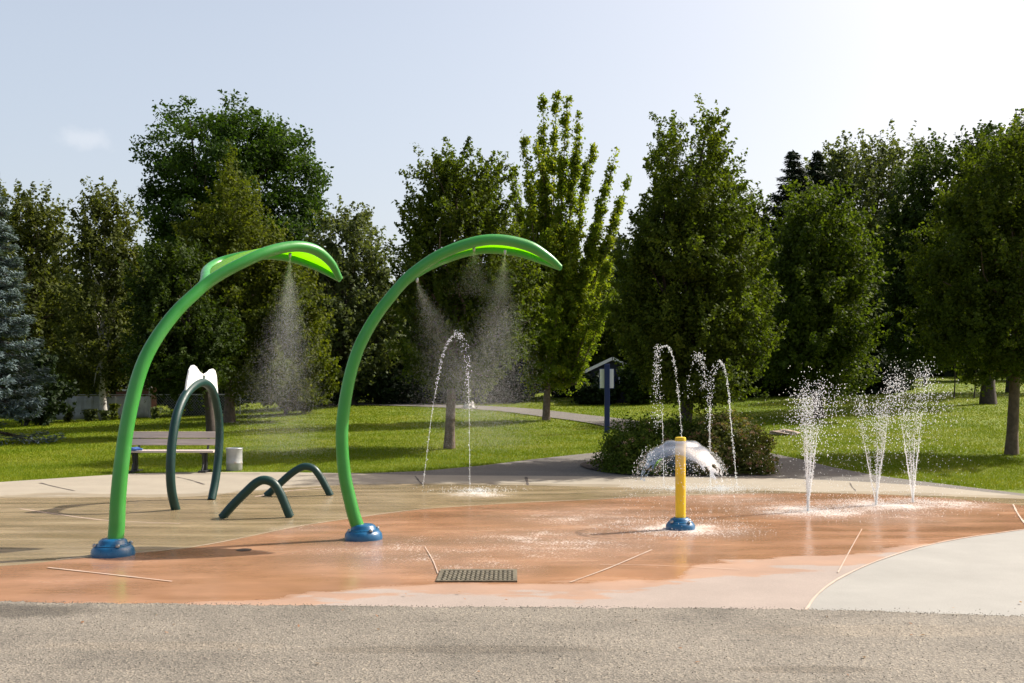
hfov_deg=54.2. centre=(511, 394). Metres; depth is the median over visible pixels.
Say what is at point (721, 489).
arc jet
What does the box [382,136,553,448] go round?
lawn tree
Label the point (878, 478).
water jet
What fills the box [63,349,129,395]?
understory shrub
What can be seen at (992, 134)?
broadleaf tree
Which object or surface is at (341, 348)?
cedar tree
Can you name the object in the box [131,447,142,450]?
cloth bundle
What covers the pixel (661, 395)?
understory shrub
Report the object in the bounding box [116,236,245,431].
lawn tree
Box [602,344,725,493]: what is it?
arc jet
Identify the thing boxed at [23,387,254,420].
chain link fence
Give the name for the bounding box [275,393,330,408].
understory shrub
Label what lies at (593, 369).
garden shed
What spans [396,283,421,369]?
cedar tree
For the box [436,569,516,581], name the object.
drain grate
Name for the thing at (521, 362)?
understory shrub
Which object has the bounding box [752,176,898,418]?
maple tree
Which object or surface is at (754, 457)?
flowering bush
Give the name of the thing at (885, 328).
cedar tree
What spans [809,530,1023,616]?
pale concrete
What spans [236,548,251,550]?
spray nozzle
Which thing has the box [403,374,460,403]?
understory shrub
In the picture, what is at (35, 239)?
broadleaf tree
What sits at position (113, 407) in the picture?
fence plant
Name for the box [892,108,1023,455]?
lawn tree
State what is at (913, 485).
water jet
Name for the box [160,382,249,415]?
understory shrub
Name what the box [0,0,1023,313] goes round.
sky
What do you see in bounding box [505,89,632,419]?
lawn tree
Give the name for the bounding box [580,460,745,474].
planting bed
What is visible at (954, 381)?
sapling
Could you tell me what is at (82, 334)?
understory shrub
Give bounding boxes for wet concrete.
[0,484,1023,565]
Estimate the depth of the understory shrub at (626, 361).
53.35 m
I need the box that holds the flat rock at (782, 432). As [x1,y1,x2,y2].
[769,429,799,434]
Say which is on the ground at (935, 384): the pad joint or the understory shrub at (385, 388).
the understory shrub at (385, 388)
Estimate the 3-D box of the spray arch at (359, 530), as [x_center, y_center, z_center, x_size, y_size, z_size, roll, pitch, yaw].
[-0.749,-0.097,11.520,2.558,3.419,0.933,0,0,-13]
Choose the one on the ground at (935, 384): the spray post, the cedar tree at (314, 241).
the cedar tree at (314, 241)
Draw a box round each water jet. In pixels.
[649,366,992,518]
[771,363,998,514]
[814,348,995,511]
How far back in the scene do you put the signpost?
30.93 m
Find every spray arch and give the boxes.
[90,241,342,557]
[336,234,561,541]
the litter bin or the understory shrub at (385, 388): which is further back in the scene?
the understory shrub at (385, 388)
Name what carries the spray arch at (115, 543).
on the splash pad
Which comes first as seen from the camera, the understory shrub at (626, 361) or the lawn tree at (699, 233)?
the lawn tree at (699, 233)
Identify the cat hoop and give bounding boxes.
[166,365,223,509]
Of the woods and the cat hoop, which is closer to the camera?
the cat hoop
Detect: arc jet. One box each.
[413,329,525,494]
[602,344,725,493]
[667,359,783,492]
[673,352,778,493]
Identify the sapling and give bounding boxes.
[951,363,959,397]
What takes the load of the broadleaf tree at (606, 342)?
on the ground at (935, 384)
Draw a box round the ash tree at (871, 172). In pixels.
[802,118,949,313]
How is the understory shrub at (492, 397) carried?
on the ground at (935, 384)
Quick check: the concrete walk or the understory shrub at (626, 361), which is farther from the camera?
the understory shrub at (626, 361)
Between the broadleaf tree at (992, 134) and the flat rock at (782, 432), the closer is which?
the flat rock at (782, 432)
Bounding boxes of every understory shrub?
[0,347,79,425]
[36,305,97,395]
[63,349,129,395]
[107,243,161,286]
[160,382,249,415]
[236,336,341,414]
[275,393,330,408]
[326,359,370,406]
[363,366,414,403]
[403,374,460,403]
[456,367,512,403]
[485,361,543,403]
[498,343,543,397]
[540,361,595,397]
[571,370,622,404]
[615,343,664,371]
[615,359,665,404]
[639,351,682,399]
[731,365,776,397]
[743,362,788,396]
[768,357,811,396]
[840,357,872,394]
[857,344,913,394]
[917,353,937,385]
[950,310,978,380]
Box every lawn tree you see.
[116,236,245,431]
[160,138,337,422]
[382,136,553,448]
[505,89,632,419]
[600,93,788,424]
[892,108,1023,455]
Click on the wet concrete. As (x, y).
(28, 536)
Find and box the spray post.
[666,437,694,530]
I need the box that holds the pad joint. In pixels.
[24,488,1023,608]
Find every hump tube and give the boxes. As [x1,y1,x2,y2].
[219,476,293,517]
[263,463,333,495]
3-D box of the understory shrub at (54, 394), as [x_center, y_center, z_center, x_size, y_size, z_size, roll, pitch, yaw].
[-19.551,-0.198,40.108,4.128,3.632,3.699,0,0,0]
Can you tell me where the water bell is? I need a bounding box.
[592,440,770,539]
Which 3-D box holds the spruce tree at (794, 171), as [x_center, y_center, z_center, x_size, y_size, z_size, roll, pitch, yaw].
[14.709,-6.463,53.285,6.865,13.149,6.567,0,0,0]
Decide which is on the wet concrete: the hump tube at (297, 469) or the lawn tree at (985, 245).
the hump tube at (297, 469)
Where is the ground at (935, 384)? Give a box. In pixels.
[0,373,1023,493]
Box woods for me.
[3,236,1023,403]
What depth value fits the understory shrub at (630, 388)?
47.08 m
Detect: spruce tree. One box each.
[743,149,828,392]
[804,151,868,357]
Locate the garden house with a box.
[106,385,156,407]
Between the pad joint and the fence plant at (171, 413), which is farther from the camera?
the fence plant at (171, 413)
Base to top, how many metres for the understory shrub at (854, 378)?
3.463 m
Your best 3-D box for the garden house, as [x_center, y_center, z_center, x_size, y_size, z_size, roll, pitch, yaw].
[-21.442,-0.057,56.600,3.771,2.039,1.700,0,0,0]
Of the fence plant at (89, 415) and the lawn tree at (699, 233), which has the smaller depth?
the lawn tree at (699, 233)
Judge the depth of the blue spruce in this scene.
28.67 m
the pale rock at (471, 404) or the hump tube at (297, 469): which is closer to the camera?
the hump tube at (297, 469)
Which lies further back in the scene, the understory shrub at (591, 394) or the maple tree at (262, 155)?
the maple tree at (262, 155)
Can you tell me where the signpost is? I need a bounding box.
[599,364,613,432]
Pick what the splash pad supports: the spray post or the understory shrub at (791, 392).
the spray post
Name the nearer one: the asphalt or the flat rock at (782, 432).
the asphalt
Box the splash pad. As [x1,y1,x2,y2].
[0,493,1023,609]
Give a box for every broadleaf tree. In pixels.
[0,178,87,372]
[304,194,411,404]
[467,255,627,364]
[736,180,779,283]
[862,119,1021,404]
[954,108,1023,392]
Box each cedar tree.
[289,214,348,300]
[289,254,348,404]
[353,262,410,401]
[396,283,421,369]
[860,286,924,389]
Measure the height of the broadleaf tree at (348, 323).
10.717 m
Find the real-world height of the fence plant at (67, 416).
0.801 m
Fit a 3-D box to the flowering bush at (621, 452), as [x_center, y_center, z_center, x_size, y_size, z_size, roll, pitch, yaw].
[2.839,0.973,20.844,2.321,1.320,2.242,0,0,-24]
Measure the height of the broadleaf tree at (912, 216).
12.331 m
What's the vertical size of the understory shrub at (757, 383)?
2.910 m
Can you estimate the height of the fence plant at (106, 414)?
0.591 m
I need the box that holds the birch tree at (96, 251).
[43,175,149,420]
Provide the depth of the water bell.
11.63 m
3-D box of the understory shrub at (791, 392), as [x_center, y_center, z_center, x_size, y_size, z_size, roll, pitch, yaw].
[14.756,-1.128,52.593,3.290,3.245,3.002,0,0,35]
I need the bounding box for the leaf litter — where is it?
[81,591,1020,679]
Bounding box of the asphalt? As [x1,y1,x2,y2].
[0,601,1023,682]
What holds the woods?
on the ground at (935, 384)
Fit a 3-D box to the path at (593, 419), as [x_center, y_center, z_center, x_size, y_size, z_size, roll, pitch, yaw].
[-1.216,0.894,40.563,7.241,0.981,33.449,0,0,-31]
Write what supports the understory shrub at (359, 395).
on the ground at (935, 384)
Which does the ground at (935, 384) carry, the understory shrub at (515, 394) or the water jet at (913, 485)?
the understory shrub at (515, 394)
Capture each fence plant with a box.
[63,405,74,421]
[80,409,99,420]
[97,410,115,420]
[108,403,120,419]
[150,406,162,418]
[164,409,184,417]
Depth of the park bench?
20.93 m
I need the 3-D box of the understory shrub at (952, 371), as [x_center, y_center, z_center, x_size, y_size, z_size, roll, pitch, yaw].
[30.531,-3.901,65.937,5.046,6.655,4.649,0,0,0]
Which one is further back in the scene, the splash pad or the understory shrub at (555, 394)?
the understory shrub at (555, 394)
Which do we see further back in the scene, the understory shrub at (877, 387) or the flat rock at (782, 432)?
the understory shrub at (877, 387)
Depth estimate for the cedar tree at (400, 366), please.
52.59 m
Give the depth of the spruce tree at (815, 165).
54.80 m
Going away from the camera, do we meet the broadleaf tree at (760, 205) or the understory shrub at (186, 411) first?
the understory shrub at (186, 411)
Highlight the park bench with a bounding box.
[129,432,214,472]
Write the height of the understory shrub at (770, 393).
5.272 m
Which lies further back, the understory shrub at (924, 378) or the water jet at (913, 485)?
the understory shrub at (924, 378)
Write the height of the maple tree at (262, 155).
18.133 m
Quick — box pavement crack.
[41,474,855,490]
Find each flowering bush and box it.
[584,410,693,474]
[649,411,724,470]
[682,404,782,475]
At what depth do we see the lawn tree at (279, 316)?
37.02 m
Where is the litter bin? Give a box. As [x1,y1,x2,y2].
[225,447,242,470]
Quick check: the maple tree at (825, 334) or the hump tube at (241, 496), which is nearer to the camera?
the hump tube at (241, 496)
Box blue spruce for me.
[0,186,65,445]
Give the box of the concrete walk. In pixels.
[0,472,1023,498]
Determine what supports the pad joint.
on the splash pad
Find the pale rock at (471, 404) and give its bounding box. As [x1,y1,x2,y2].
[463,401,474,408]
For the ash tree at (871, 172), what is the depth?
56.46 m
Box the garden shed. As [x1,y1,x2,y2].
[582,357,626,402]
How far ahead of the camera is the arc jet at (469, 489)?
16.64 m
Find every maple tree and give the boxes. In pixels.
[126,89,333,305]
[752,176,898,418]
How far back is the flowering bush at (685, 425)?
21.03 m
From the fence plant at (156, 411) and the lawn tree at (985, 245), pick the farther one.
the fence plant at (156, 411)
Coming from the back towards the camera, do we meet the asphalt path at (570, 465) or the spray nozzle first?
the asphalt path at (570, 465)
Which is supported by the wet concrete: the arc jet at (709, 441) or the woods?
the arc jet at (709, 441)
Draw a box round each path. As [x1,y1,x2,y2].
[273,403,657,430]
[351,452,1023,495]
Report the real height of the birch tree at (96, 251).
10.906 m
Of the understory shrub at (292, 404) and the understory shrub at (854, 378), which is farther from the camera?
the understory shrub at (854, 378)
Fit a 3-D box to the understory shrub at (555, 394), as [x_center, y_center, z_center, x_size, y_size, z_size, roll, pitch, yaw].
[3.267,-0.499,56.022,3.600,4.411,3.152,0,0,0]

